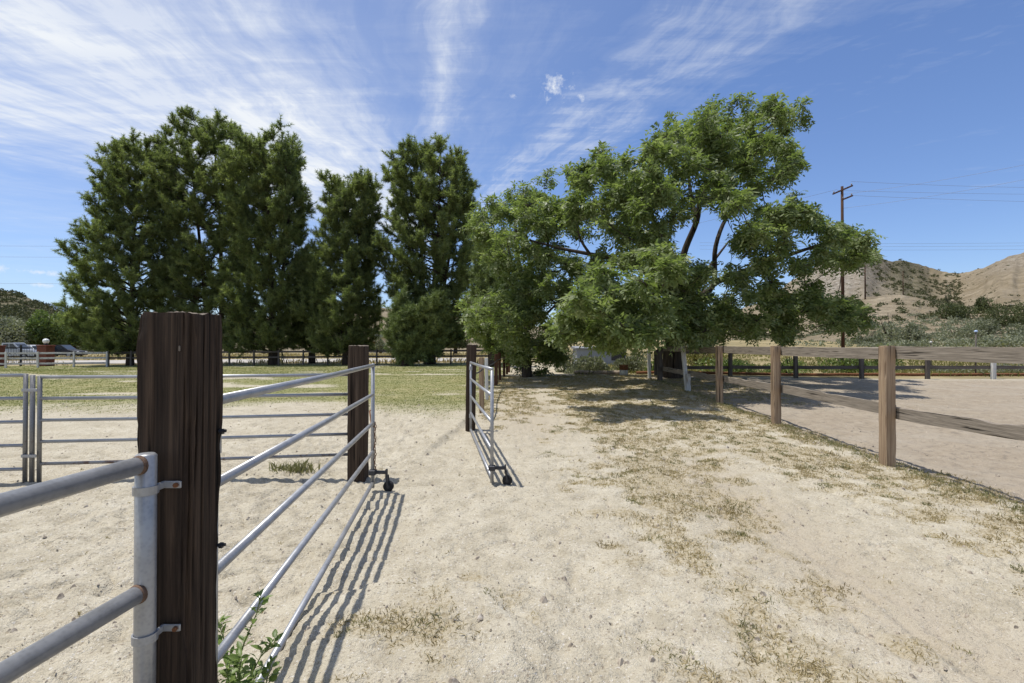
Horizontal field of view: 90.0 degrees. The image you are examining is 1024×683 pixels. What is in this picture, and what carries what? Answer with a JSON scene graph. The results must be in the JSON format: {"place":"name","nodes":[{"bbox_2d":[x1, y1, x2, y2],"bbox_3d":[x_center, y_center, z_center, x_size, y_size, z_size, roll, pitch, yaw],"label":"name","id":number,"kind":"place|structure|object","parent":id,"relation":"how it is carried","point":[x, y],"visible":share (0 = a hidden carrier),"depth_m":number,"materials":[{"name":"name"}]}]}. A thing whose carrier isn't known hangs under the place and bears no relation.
{"place":"outdoors","nodes":[
{"label":"outdoors","id":0,"kind":"place"},
{"bbox_2d":[7,345,35,365],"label":"driveway gate","id":1,"kind":"structure","parent":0,"point":[20,347],"depth_m":40.27,"materials":[{"name":"black metal"}]},
{"bbox_2d":[0,282,243,283],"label":"power line","id":2,"kind":"object","parent":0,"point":[24,283],"visible":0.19,"depth_m":100.09,"materials":[{"name":"metal"}]},
{"bbox_2d":[7,358,465,362],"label":"driveway","id":3,"kind":"structure","parent":0,"point":[224,360],"depth_m":48.52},
{"bbox_2d":[0,363,511,418],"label":"lawn grass","id":4,"kind":"structure","parent":0,"point":[308,367],"depth_m":18.17,"materials":[{"name":"green plant"}]},
{"bbox_2d":[7,351,539,365],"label":"dry tall grass","id":5,"kind":"structure","parent":0,"point":[320,354],"depth_m":52.85,"materials":[{"name":"plant"}]},
{"bbox_2d":[0,340,1023,682],"bbox_3d":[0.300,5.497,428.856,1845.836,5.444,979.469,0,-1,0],"label":"ground","id":6,"kind":"structure","parent":0,"point":[652,584],"depth_m":3.67,"materials":[{"name":"beige sand"}]},
{"bbox_2d":[0,345,5,365],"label":"brick pillar","id":7,"kind":"structure","parent":6,"relation":"on","point":[2,348],"depth_m":40.12,"materials":[{"name":"brown brick"}]},
{"bbox_2d":[0,373,28,482],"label":"paddock panel","id":8,"kind":"object","parent":6,"relation":"on","point":[24,446],"visible":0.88,"depth_m":4.99,"materials":[{"name":"grey metal"}]},
{"bbox_2d":[0,315,35,344],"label":"round tree","id":9,"kind":"object","parent":6,"relation":"on","point":[10,332],"visible":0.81,"depth_m":63.45,"materials":[{"name":"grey plant"}]},
{"bbox_2d":[1,343,36,359],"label":"pickup truck","id":10,"kind":"object","parent":6,"relation":"on","point":[13,345],"visible":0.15,"depth_m":54.35,"materials":[{"name":"silver metal"}]},
{"bbox_2d":[21,375,36,481],"bbox_3d":[-4.697,0.901,5.003,0.150,1.144,0.061,0,-1,0],"label":"pipe post","id":11,"kind":"object","parent":6,"relation":"on","point":[32,456],"visible":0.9,"depth_m":5.00,"materials":[{"name":"grey metal"}]},
{"bbox_2d":[36,339,55,365],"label":"brick pillar","id":12,"kind":"structure","parent":6,"relation":"on","point":[45,347],"depth_m":39.70,"materials":[{"name":"red brick"}]},
{"bbox_2d":[23,309,73,344],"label":"round tree","id":13,"kind":"object","parent":6,"relation":"on","point":[45,328],"visible":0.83,"depth_m":65.30,"materials":[{"name":"green plant"}]},
{"bbox_2d":[0,351,107,367],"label":"white rail fence","id":14,"kind":"object","parent":6,"relation":"on","point":[37,363],"visible":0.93,"depth_m":36.74,"materials":[{"name":"paint"}]},
{"bbox_2d":[54,312,87,355],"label":"round tree","id":15,"kind":"object","parent":6,"relation":"on","point":[75,341],"visible":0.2,"depth_m":69.16,"materials":[{"name":"green plant"}]},
{"bbox_2d":[55,345,87,356],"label":"parked car","id":16,"kind":"object","parent":6,"relation":"on","point":[64,348],"visible":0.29,"depth_m":59.31,"materials":[{"name":"metal"}]},
{"bbox_2d":[50,127,204,365],"bbox_3d":[-29.234,-7.117,40.248,10.719,18.309,9.782,0,-1,0],"label":"pine tree","id":17,"kind":"object","parent":6,"relation":"on","point":[115,189],"visible":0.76,"depth_m":38.21,"materials":[{"name":"green plant"}]},
{"bbox_2d":[136,311,226,682],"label":"gate post","id":18,"kind":"object","parent":6,"relation":"on","point":[180,430],"visible":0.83,"depth_m":1.44,"materials":[{"name":"wood"}]},
{"bbox_2d":[0,452,181,682],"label":"pipe gate","id":19,"kind":"structure","parent":18,"relation":"attached to","point":[139,596],"depth_m":1.31,"materials":[{"name":"grey metal"}]},
{"bbox_2d":[216,363,393,682],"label":"pipe gate","id":20,"kind":"structure","parent":18,"relation":"attached to","point":[225,561],"depth_m":2.47,"materials":[{"name":"metal"}]},
{"bbox_2d":[36,373,347,481],"bbox_3d":[-3.185,0.917,5.242,2.972,1.164,0.039,0,-1,-9],"label":"paddock panel","id":21,"kind":"object","parent":6,"relation":"on","point":[40,420],"visible":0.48,"depth_m":5.12,"materials":[{"name":"grey metal"}]},
{"bbox_2d":[134,104,263,350],"bbox_3d":[-24.858,-8.295,40.863,9.170,20.828,8.212,0,-1,0],"label":"pine tree","id":22,"kind":"object","parent":6,"relation":"on","point":[198,213],"visible":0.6,"depth_m":39.14,"materials":[{"name":"green plant"}]},
{"bbox_2d":[218,589,283,682],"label":"leafy weed","id":23,"kind":"object","parent":6,"relation":"on","point":[230,672],"visible":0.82,"depth_m":1.89,"materials":[{"name":"green plant"}]},
{"bbox_2d":[212,114,316,364],"bbox_3d":[-18.714,-7.277,38.945,7.584,18.470,7.080,0,-1,0],"label":"pine tree","id":24,"kind":"object","parent":6,"relation":"on","point":[281,165],"visible":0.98,"depth_m":37.60,"materials":[{"name":"green plant"}]},
{"bbox_2d":[266,460,303,473],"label":"grass tuft","id":25,"kind":"object","parent":6,"relation":"on","point":[283,467],"visible":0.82,"depth_m":5.59,"materials":[{"name":"green plant"}]},
{"bbox_2d":[108,349,487,365],"bbox_3d":[-15.500,1.298,38.215,29.326,1.515,0.170,0,-1,0],"label":"dark rail fence","id":26,"kind":"object","parent":6,"relation":"on","point":[279,356],"visible":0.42,"depth_m":38.26,"materials":[{"name":"brown wood"}]},
{"bbox_2d":[284,458,321,473],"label":"grass tuft","id":27,"kind":"object","parent":6,"relation":"on","point":[302,468],"visible":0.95,"depth_m":5.57,"materials":[{"name":"green plant"}]},
{"bbox_2d":[294,243,328,362],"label":"pine tree","id":28,"kind":"object","parent":6,"relation":"on","point":[303,343],"visible":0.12,"depth_m":41.03,"materials":[{"name":"green plant"}]},
{"bbox_2d":[288,165,389,364],"bbox_3d":[-12.885,-5.740,38.446,6.908,15.329,6.794,0,-1,0],"label":"pine tree","id":29,"kind":"object","parent":6,"relation":"on","point":[352,286],"visible":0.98,"depth_m":37.49,"materials":[{"name":"green plant"}]},
{"bbox_2d":[347,345,368,481],"bbox_3d":[-1.630,0.868,5.433,0.187,1.660,0.186,0,-1,0],"label":"gate post","id":30,"kind":"object","parent":6,"relation":"on","point":[358,390],"visible":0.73,"depth_m":5.35,"materials":[{"name":"brown wood"}]},
{"bbox_2d":[369,334,391,352],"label":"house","id":31,"kind":"structure","parent":6,"relation":"on","point":[383,339],"depth_m":91.99,"materials":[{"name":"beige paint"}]},
{"bbox_2d":[374,336,387,354],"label":"round tree","id":32,"kind":"object","parent":6,"relation":"on","point":[380,344],"visible":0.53,"depth_m":69.51,"materials":[{"name":"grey plant"}]},
{"bbox_2d":[379,283,455,365],"bbox_3d":[-6.551,-0.978,35.698,5.441,6.150,5.386,0,-1,0],"label":"pine tree","id":33,"kind":"object","parent":6,"relation":"on","point":[411,335],"visible":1,"depth_m":34.57,"materials":[{"name":"green plant"}]},
{"bbox_2d":[356,130,480,363],"bbox_3d":[-6.146,-7.019,39.086,10.208,17.906,8.543,0,-1,0],"label":"pine tree","id":34,"kind":"object","parent":6,"relation":"on","point":[422,200],"visible":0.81,"depth_m":37.30,"materials":[{"name":"green plant"}]},
{"bbox_2d":[444,324,471,354],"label":"round tree","id":35,"kind":"object","parent":6,"relation":"on","point":[461,344],"visible":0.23,"depth_m":59.20,"materials":[{"name":"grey plant"}]},
{"bbox_2d":[465,344,476,431],"bbox_3d":[-0.665,0.885,8.273,0.179,1.676,0.161,0,-1,0],"label":"gate post","id":36,"kind":"object","parent":6,"relation":"on","point":[471,350],"visible":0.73,"depth_m":8.20,"materials":[{"name":"brown wood"}]},
{"bbox_2d":[469,361,511,484],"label":"pipe gate","id":37,"kind":"structure","parent":36,"relation":"attached to","point":[491,468],"depth_m":5.19,"materials":[{"name":"metal"}]},
{"bbox_2d":[465,231,510,366],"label":"pine tree","id":38,"kind":"object","parent":6,"relation":"on","point":[482,280],"visible":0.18,"depth_m":32.52,"materials":[{"name":"green plant"}]},
{"bbox_2d":[476,352,509,412],"bbox_3d":[-0.440,1.014,16.220,0.230,1.335,15.659,0,-1,2],"label":"post fence","id":39,"kind":"object","parent":6,"relation":"on","point":[497,366],"visible":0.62,"depth_m":12.36,"materials":[{"name":"wood"}]},
{"bbox_2d":[0,390,1023,682],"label":"pebbles","id":40,"kind":"object","parent":6,"relation":"on","point":[544,600],"visible":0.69,"depth_m":3.14,"materials":[{"name":"stone"}]},
{"bbox_2d":[22,373,1023,682],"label":"dry weeds","id":41,"kind":"object","parent":6,"relation":"on","point":[708,431],"visible":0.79,"depth_m":5.60,"materials":[{"name":"beige plant"}]},
{"bbox_2d":[454,166,596,377],"bbox_3d":[0.576,-2.498,18.846,5.504,8.407,8.129,0,-1,0],"label":"bushy tree","id":42,"kind":"object","parent":6,"relation":"on","point":[532,286],"visible":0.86,"depth_m":16.53,"materials":[{"name":"green plant"}]},
{"bbox_2d":[554,347,576,372],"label":"shrub","id":43,"kind":"object","parent":6,"relation":"on","point":[570,361],"visible":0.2,"depth_m":24.07,"materials":[{"name":"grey plant"}]},
{"bbox_2d":[563,354,615,373],"bbox_3d":[3.385,1.022,22.277,1.653,1.196,2.438,1,-1,-45],"label":"shrub","id":44,"kind":"object","parent":6,"relation":"on","point":[591,364],"visible":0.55,"depth_m":22.03,"materials":[{"name":"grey plant"}]},
{"bbox_2d":[574,370,619,374],"bbox_3d":[3.449,1.247,20.640,0.182,0.248,2.351,0,-1,-43],"label":"log","id":45,"kind":"object","parent":6,"relation":"on","point":[613,372],"visible":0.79,"depth_m":20.53,"materials":[{"name":"wood"}]},
{"bbox_2d":[571,346,625,364],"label":"shed","id":46,"kind":"structure","parent":6,"relation":"on","point":[583,351],"depth_m":33.99,"materials":[{"name":"metal"}]},
{"bbox_2d":[611,350,624,359],"bbox_3d":[7.050,0.849,33.974,0.900,0.800,0.050,0,-1,0],"label":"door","id":47,"kind":"structure","parent":46,"relation":"in","point":[615,357],"depth_m":33.95,"materials":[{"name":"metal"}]},
{"bbox_2d":[619,365,628,375],"bbox_3d":[4.220,1.086,19.341,0.368,0.392,0.362,0,-1,0],"label":"bucket","id":48,"kind":"object","parent":6,"relation":"on","point":[623,369],"visible":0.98,"depth_m":19.21,"materials":[{"name":"plastic"}]},
{"bbox_2d":[613,349,652,372],"bbox_3d":[5.714,0.979,23.611,2.341,1.345,1.581,0,-1,26],"label":"shrub","id":49,"kind":"object","parent":6,"relation":"on","point":[636,365],"visible":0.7,"depth_m":23.33,"materials":[{"name":"green plant"}]},
{"bbox_2d":[647,350,650,377],"bbox_3d":[4.650,0.871,17.343,0.122,1.189,0.103,0,-1,0],"label":"white post","id":50,"kind":"object","parent":6,"relation":"on","point":[649,364],"visible":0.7,"depth_m":17.30,"materials":[{"name":"white wood"}]},
{"bbox_2d":[644,357,653,370],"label":"shrub","id":51,"kind":"object","parent":6,"relation":"on","point":[652,368],"visible":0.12,"depth_m":21.10,"materials":[{"name":"green plant"}]},
{"bbox_2d":[333,373,1023,682],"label":"green weeds","id":52,"kind":"object","parent":6,"relation":"on","point":[831,442],"visible":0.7,"depth_m":6.17,"materials":[{"name":"green plant"}]},
{"bbox_2d":[686,353,727,369],"bbox_3d":[9.986,0.805,26.725,2.755,1.714,3.216,0,-1,-22],"label":"shrub","id":53,"kind":"object","parent":6,"relation":"on","point":[694,357],"visible":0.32,"depth_m":26.55,"materials":[{"name":"green plant"}]},
{"bbox_2d":[529,89,887,378],"bbox_3d":[6.926,-3.605,15.232,12.707,9.956,12.406,0,-1,0],"label":"spreading tree","id":54,"kind":"object","parent":6,"relation":"on","point":[669,298],"visible":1,"depth_m":13.02,"materials":[{"name":"green plant"}]},
{"bbox_2d":[693,357,763,375],"bbox_3d":[9.379,1.084,21.598,2.924,1.037,2.403,0,-1,-18],"label":"shrub","id":55,"kind":"object","parent":6,"relation":"on","point":[725,362],"visible":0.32,"depth_m":21.34,"materials":[{"name":"green plant"}]},
{"bbox_2d":[760,356,812,372],"bbox_3d":[11.892,1.099,22.342,2.224,1.101,2.198,0,-1,-44],"label":"shrub","id":56,"kind":"object","parent":6,"relation":"on","point":[789,363],"visible":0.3,"depth_m":22.00,"materials":[{"name":"green plant"}]},
{"bbox_2d":[573,353,1023,376],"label":"tall weeds","id":57,"kind":"object","parent":6,"relation":"on","point":[918,362],"visible":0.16,"depth_m":29.05,"materials":[{"name":"green plant"}]},
{"bbox_2d":[636,371,1023,375],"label":"ground pipe","id":58,"kind":"object","parent":6,"relation":"on","point":[847,374],"visible":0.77,"depth_m":20.48,"materials":[{"name":"metal"}]},
{"bbox_2d":[654,350,1023,378],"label":"arena back fence","id":59,"kind":"object","parent":6,"relation":"on","point":[861,367],"visible":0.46,"depth_m":19.06,"materials":[{"name":"brown wood"}]},
{"bbox_2d":[657,346,1023,466],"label":"arena fence","id":60,"kind":"object","parent":6,"relation":"on","point":[887,410],"visible":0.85,"depth_m":6.11,"materials":[{"name":"brown wood"}]},
{"bbox_2d":[832,183,852,347],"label":"utility pole","id":61,"kind":"object","parent":6,"relation":"on","point":[842,277],"visible":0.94,"depth_m":41.99,"materials":[{"name":"brown wood"}]},
{"bbox_2d":[837,190,976,193],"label":"power line","id":62,"kind":"object","parent":61,"relation":"attached to","point":[920,192],"visible":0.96,"depth_m":45.68,"materials":[{"name":"metal"}]},
{"bbox_2d":[848,180,1020,207],"bbox_3d":[35.197,-11.711,36.103,20.074,1.507,0.016,0,-1,37],"label":"power line","id":63,"kind":"object","parent":61,"relation":"attached to","point":[941,194],"visible":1,"depth_m":38.24,"materials":[{"name":"metal"}]},
{"bbox_2d":[849,165,1021,193],"bbox_3d":[35.197,-12.737,36.112,20.074,1.330,0.016,0,-1,37],"label":"power line","id":64,"kind":"object","parent":61,"relation":"attached to","point":[944,179],"visible":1,"depth_m":38.25,"materials":[{"name":"metal"}]},
{"bbox_2d":[850,195,1023,201],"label":"power line","id":65,"kind":"object","parent":61,"relation":"attached to","point":[928,198],"visible":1,"depth_m":43.22,"materials":[{"name":"metal"}]},
{"bbox_2d":[851,181,1023,187],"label":"power line","id":66,"kind":"object","parent":61,"relation":"attached to","point":[920,184],"visible":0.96,"depth_m":42.99,"materials":[{"name":"metal"}]},
{"bbox_2d":[816,357,875,372],"bbox_3d":[14.797,0.923,22.544,2.399,1.465,2.425,0,-1,0],"label":"shrub","id":67,"kind":"object","parent":6,"relation":"on","point":[847,362],"visible":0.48,"depth_m":22.28,"materials":[{"name":"green plant"}]},
{"bbox_2d":[868,343,905,371],"bbox_3d":[17.769,0.858,24.374,1.839,1.626,1.881,0,-1,0],"label":"shrub","id":68,"kind":"object","parent":6,"relation":"on","point":[875,362],"visible":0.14,"depth_m":24.34,"materials":[{"name":"green plant"}]},
{"bbox_2d":[920,364,1009,372],"bbox_3d":[20.536,1.356,23.529,3.925,0.662,3.083,0,-1,-16],"label":"shrub","id":69,"kind":"object","parent":6,"relation":"on","point":[955,370],"visible":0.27,"depth_m":23.18,"materials":[{"name":"green plant"}]},
{"bbox_2d":[974,330,977,372],"bbox_3d":[18.850,0.527,20.796,0.114,1.969,0.120,0,-1,0],"label":"marker stake","id":70,"kind":"object","parent":6,"relation":"on","point":[975,331],"visible":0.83,"depth_m":20.78,"materials":[{"name":"white plastic"}]},
{"bbox_2d":[969,363,1023,372],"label":"shrub","id":71,"kind":"object","parent":6,"relation":"on","point":[1013,370],"visible":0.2,"depth_m":22.82,"materials":[{"name":"green plant"}]},
{"bbox_2d":[0,252,1023,351],"bbox_3d":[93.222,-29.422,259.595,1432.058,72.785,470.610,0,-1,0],"label":"hills","id":72,"kind":"structure","parent":0,"point":[1002,279],"depth_m":240.79,"materials":[{"name":"brown soil"}]},
{"bbox_2d":[0,259,1023,351],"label":"hillside scrub","id":73,"kind":"object","parent":72,"relation":"on","point":[23,312],"visible":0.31,"depth_m":206.38,"materials":[{"name":"green plant"}]},
{"bbox_2d":[864,265,867,299],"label":"utility pole","id":74,"kind":"object","parent":72,"relation":"on","point":[865,282],"visible":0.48,"depth_m":118.04,"materials":[{"name":"brown wood"}]},
{"bbox_2d":[849,330,884,343],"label":"shrub","id":75,"kind":"object","parent":72,"relation":"on","point":[878,338],"visible":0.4,"depth_m":61.50,"materials":[{"name":"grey plant"}]},
{"bbox_2d":[741,313,1023,346],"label":"sage scrub","id":76,"kind":"object","parent":72,"relation":"on","point":[1014,339],"visible":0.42,"depth_m":58.84,"materials":[{"name":"green plant"}]},
{"bbox_2d":[874,314,909,341],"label":"shrub","id":77,"kind":"object","parent":72,"relation":"on","point":[888,330],"visible":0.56,"depth_m":65.40,"materials":[{"name":"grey plant"}]},
{"bbox_2d":[901,323,932,341],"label":"shrub","id":78,"kind":"object","parent":72,"relation":"on","point":[912,332],"visible":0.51,"depth_m":63.62,"materials":[{"name":"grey plant"}]},
{"bbox_2d":[943,285,952,302],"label":"shrub","id":79,"kind":"object","parent":72,"relation":"on","point":[945,299],"visible":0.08,"depth_m":150.08,"materials":[{"name":"green plant"}]},
{"bbox_2d":[934,302,980,318],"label":"shrub","id":80,"kind":"object","parent":72,"relation":"on","point":[958,310],"visible":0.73,"depth_m":90.88,"materials":[{"name":"green plant"}]},
{"bbox_2d":[932,319,985,338],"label":"shrub","id":81,"kind":"object","parent":72,"relation":"on","point":[965,332],"visible":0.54,"depth_m":66.95,"materials":[{"name":"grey plant"}]},
{"bbox_2d":[972,295,995,313],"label":"shrub","id":82,"kind":"object","parent":72,"relation":"on","point":[980,304],"visible":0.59,"depth_m":99.82,"materials":[{"name":"green plant"}]},
{"bbox_2d":[968,316,1002,334],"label":"shrub","id":83,"kind":"object","parent":72,"relation":"on","point":[981,326],"visible":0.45,"depth_m":67.21,"materials":[{"name":"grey plant"}]},
{"bbox_2d":[981,297,1020,327],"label":"shrub","id":84,"kind":"object","parent":72,"relation":"on","point":[998,317],"visible":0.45,"depth_m":73.47,"materials":[{"name":"green plant"}]},
{"bbox_2d":[1001,302,1023,326],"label":"shrub","id":85,"kind":"object","parent":72,"relation":"on","point":[1017,311],"visible":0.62,"depth_m":72.36,"materials":[{"name":"green plant"}]},
{"bbox_2d":[1003,323,1023,335],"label":"shrub","id":86,"kind":"object","parent":72,"relation":"on","point":[1018,329],"visible":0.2,"depth_m":63.52,"materials":[{"name":"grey plant"}]},
{"bbox_2d":[0,0,1023,326],"label":"sky","id":87,"kind":"structure","parent":0,"point":[904,93],"materials":[{"name":"blue"}]},
{"bbox_2d":[798,246,946,246],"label":"power line","id":88,"kind":"object","parent":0,"point":[905,246],"visible":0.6,"depth_m":130.21,"materials":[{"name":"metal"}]},
{"bbox_2d":[796,243,949,243],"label":"power line","id":89,"kind":"object","parent":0,"point":[897,243],"visible":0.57,"depth_m":130.21,"materials":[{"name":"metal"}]}
]}

